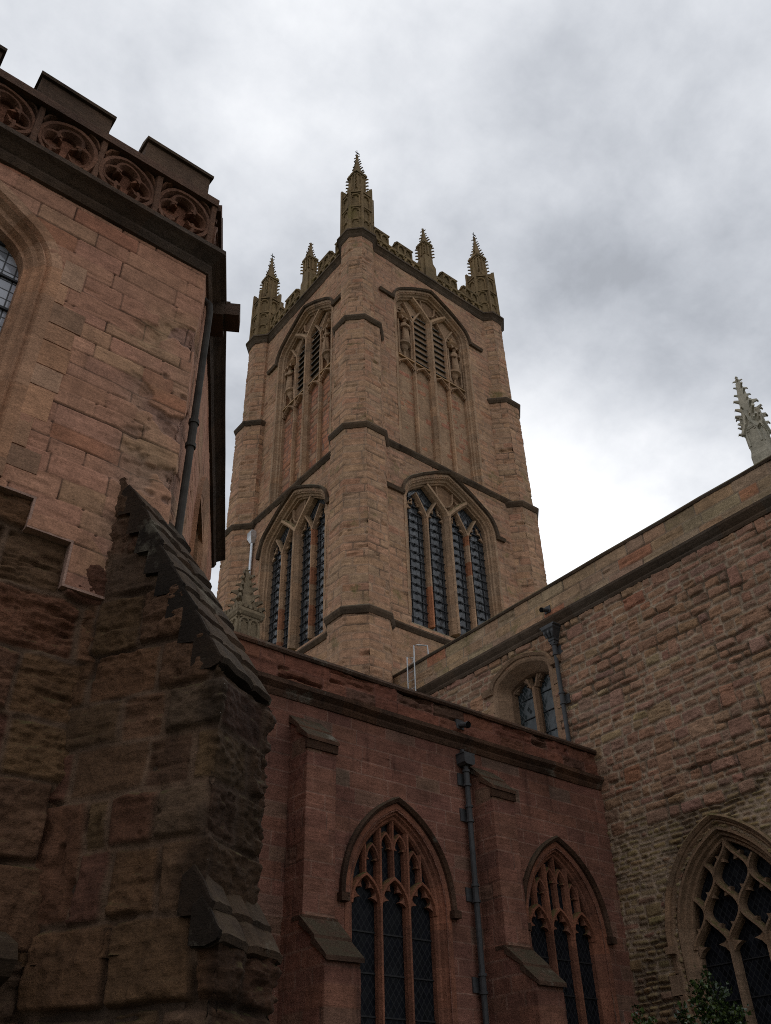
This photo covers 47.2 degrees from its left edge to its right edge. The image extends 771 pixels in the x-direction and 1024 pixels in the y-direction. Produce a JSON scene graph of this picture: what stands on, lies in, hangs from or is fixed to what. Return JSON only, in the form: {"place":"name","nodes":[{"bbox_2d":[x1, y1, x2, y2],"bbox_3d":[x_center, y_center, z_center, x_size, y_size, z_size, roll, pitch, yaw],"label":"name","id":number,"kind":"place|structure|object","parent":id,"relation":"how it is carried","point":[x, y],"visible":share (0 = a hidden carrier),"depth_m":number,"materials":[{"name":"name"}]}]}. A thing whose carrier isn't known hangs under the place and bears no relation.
{"place":"outdoors","nodes":[
{"label":"outdoors","id":0,"kind":"place"},
{"bbox_2d":[216,151,547,682],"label":"church tower","id":1,"kind":"structure","parent":0,"point":[381,505],"depth_m":36.79,"materials":[{"name":"stone"}]},
{"bbox_2d":[285,367,292,389],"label":"statue","id":2,"kind":"object","parent":1,"relation":"in","point":[289,377],"visible":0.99,"depth_m":42.12,"materials":[{"name":"stone"}]},
{"bbox_2d":[255,484,328,650],"bbox_3d":[-3.482,2.210,34.139,0.676,7.922,5.291,24,-44,-31],"label":"lantern window","id":3,"kind":"structure","parent":1,"relation":"in","point":[292,577],"depth_m":34.59,"materials":[{"name":"stone"}]},
{"bbox_2d":[266,293,340,505],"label":"belfry window","id":4,"kind":"structure","parent":1,"relation":"in","point":[287,446],"depth_m":40.18,"materials":[{"name":"stone"}]},
{"bbox_2d":[321,326,329,351],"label":"statue","id":5,"kind":"object","parent":1,"relation":"in","point":[325,339],"visible":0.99,"depth_m":40.27,"materials":[{"name":"stone"}]},
{"bbox_2d":[400,319,410,340],"bbox_3d":[0.925,-8.235,40.009,0.461,1.530,0.448,-4,-37,3],"label":"statue","id":6,"kind":"object","parent":1,"relation":"in","point":[405,328],"visible":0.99,"depth_m":39.92,"materials":[{"name":"stone"}]},
{"bbox_2d":[379,286,484,486],"bbox_3d":[2.095,-5.979,39.596,6.362,11.421,0.891,24,-44,-31],"label":"belfry window","id":7,"kind":"structure","parent":1,"relation":"in","point":[430,313],"depth_m":39.98,"materials":[{"name":"stone"}]},
{"bbox_2d":[387,471,505,638],"bbox_3d":[2.314,1.567,33.498,6.240,7.922,0.679,24,-44,-31],"label":"lantern window","id":8,"kind":"structure","parent":1,"relation":"in","point":[453,576],"depth_m":33.93,"materials":[{"name":"stone"}]},
{"bbox_2d":[450,349,461,371],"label":"statue","id":9,"kind":"object","parent":1,"relation":"in","point":[455,358],"visible":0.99,"depth_m":41.44,"materials":[{"name":"stone"}]},
{"bbox_2d":[0,0,770,596],"label":"sky","id":10,"kind":"structure","parent":0,"point":[608,162],"materials":[{"name":"grey"}]},
{"label":"ground","id":11,"kind":"structure","parent":0,"visible":0},
{"bbox_2d":[0,44,282,1023],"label":"church porch","id":12,"kind":"object","parent":11,"relation":"on","point":[138,720],"visible":0.98,"depth_m":6.11,"materials":[{"name":"stone"}]},
{"bbox_2d":[0,180,87,477],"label":"window","id":13,"kind":"structure","parent":12,"relation":"in","point":[31,276],"depth_m":7.28,"materials":[{"name":"stone"}]},
{"bbox_2d":[175,297,212,535],"bbox_3d":[-1.775,-0.510,7.816,0.173,4.223,0.098,-1,-37,-1],"label":"drainpipe","id":14,"kind":"object","parent":12,"relation":"attached to","point":[190,443],"visible":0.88,"depth_m":8.00,"materials":[{"name":"black metal"}]},
{"bbox_2d":[189,459,209,574],"bbox_3d":[-2.302,0.944,9.970,0.360,2.962,2.080,4,-37,-7],"label":"window","id":15,"kind":"structure","parent":12,"relation":"in","point":[198,545],"depth_m":10.78,"materials":[{"name":"stone"}]},
{"bbox_2d":[233,631,640,1023],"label":"church aisle","id":16,"kind":"object","parent":11,"relation":"on","point":[366,907],"visible":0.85,"depth_m":15.99,"materials":[{"name":"red stone"}]},
{"bbox_2d":[224,567,265,638],"bbox_3d":[-3.482,3.516,21.195,0.821,5.200,0.855,24,-44,-31],"label":"stone pinnacle","id":17,"kind":"object","parent":16,"relation":"on","point":[245,614],"visible":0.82,"depth_m":21.68,"materials":[{"name":"stone"}]},
{"bbox_2d":[247,529,256,574],"bbox_3d":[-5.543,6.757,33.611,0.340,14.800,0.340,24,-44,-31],"label":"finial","id":18,"kind":"object","parent":17,"relation":"on","point":[251,536],"visible":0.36,"depth_m":37.60,"materials":[{"name":"metal"}]},
{"bbox_2d":[337,796,461,1023],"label":"window","id":19,"kind":"structure","parent":16,"relation":"in","point":[398,924],"depth_m":15.22,"materials":[{"name":"black stone"}]},
{"bbox_2d":[455,719,470,729],"bbox_3d":[1.596,4.363,18.143,0.200,0.259,0.351,24,-44,-31],"label":"rain spout","id":20,"kind":"object","parent":16,"relation":"attached to","point":[461,724],"visible":1,"depth_m":18.12,"materials":[{"name":"grey metal"}]},
{"bbox_2d":[455,749,488,1023],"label":"drainpipe","id":21,"kind":"object","parent":16,"relation":"attached to","point":[465,760],"visible":1,"depth_m":16.27,"materials":[{"name":"grey metal"}]},
{"bbox_2d":[523,835,620,1023],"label":"window","id":22,"kind":"structure","parent":16,"relation":"in","point":[566,930],"depth_m":17.60,"materials":[{"name":"red stone"}]},
{"bbox_2d":[393,376,770,1023],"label":"church transept","id":23,"kind":"structure","parent":11,"relation":"on","point":[664,656],"depth_m":19.37,"materials":[{"name":"stone"}]},
{"bbox_2d":[406,644,428,690],"bbox_3d":[1.048,6.459,25.897,0.364,5.672,0.704,24,-44,-31],"label":"ladder","id":24,"kind":"object","parent":23,"relation":"attached to","point":[414,670],"visible":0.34,"depth_m":27.18,"materials":[{"name":"metal"}]},
{"bbox_2d":[481,651,563,738],"bbox_3d":[3.821,5.145,23.113,0.789,2.942,2.845,24,-44,-31],"label":"clerestory window","id":25,"kind":"structure","parent":23,"relation":"in","point":[523,694],"depth_m":23.63,"materials":[{"name":"stone"}]},
{"bbox_2d":[539,605,550,614],"bbox_3d":[4.248,2.601,23.521,0.351,0.259,0.200,24,-44,-31],"label":"rain spout","id":26,"kind":"object","parent":23,"relation":"attached to","point":[546,609],"visible":1,"depth_m":23.48,"materials":[{"name":"grey metal"}]},
{"bbox_2d":[540,621,570,741],"bbox_3d":[4.358,4.547,21.934,0.320,3.860,0.480,24,-44,-31],"label":"drainpipe","id":27,"kind":"object","parent":23,"relation":"attached to","point":[551,631],"visible":0.98,"depth_m":22.49,"materials":[{"name":"grey metal"}]},
{"bbox_2d":[664,813,770,1023],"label":"pointed window","id":28,"kind":"structure","parent":23,"relation":"in","point":[723,902],"depth_m":17.11,"materials":[{"name":"stone"}]},
{"bbox_2d":[629,965,753,1023],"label":"holly bush","id":29,"kind":"object","parent":11,"relation":"on","point":[703,1006],"visible":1,"depth_m":14.81,"materials":[{"name":"green plant"}]}
]}

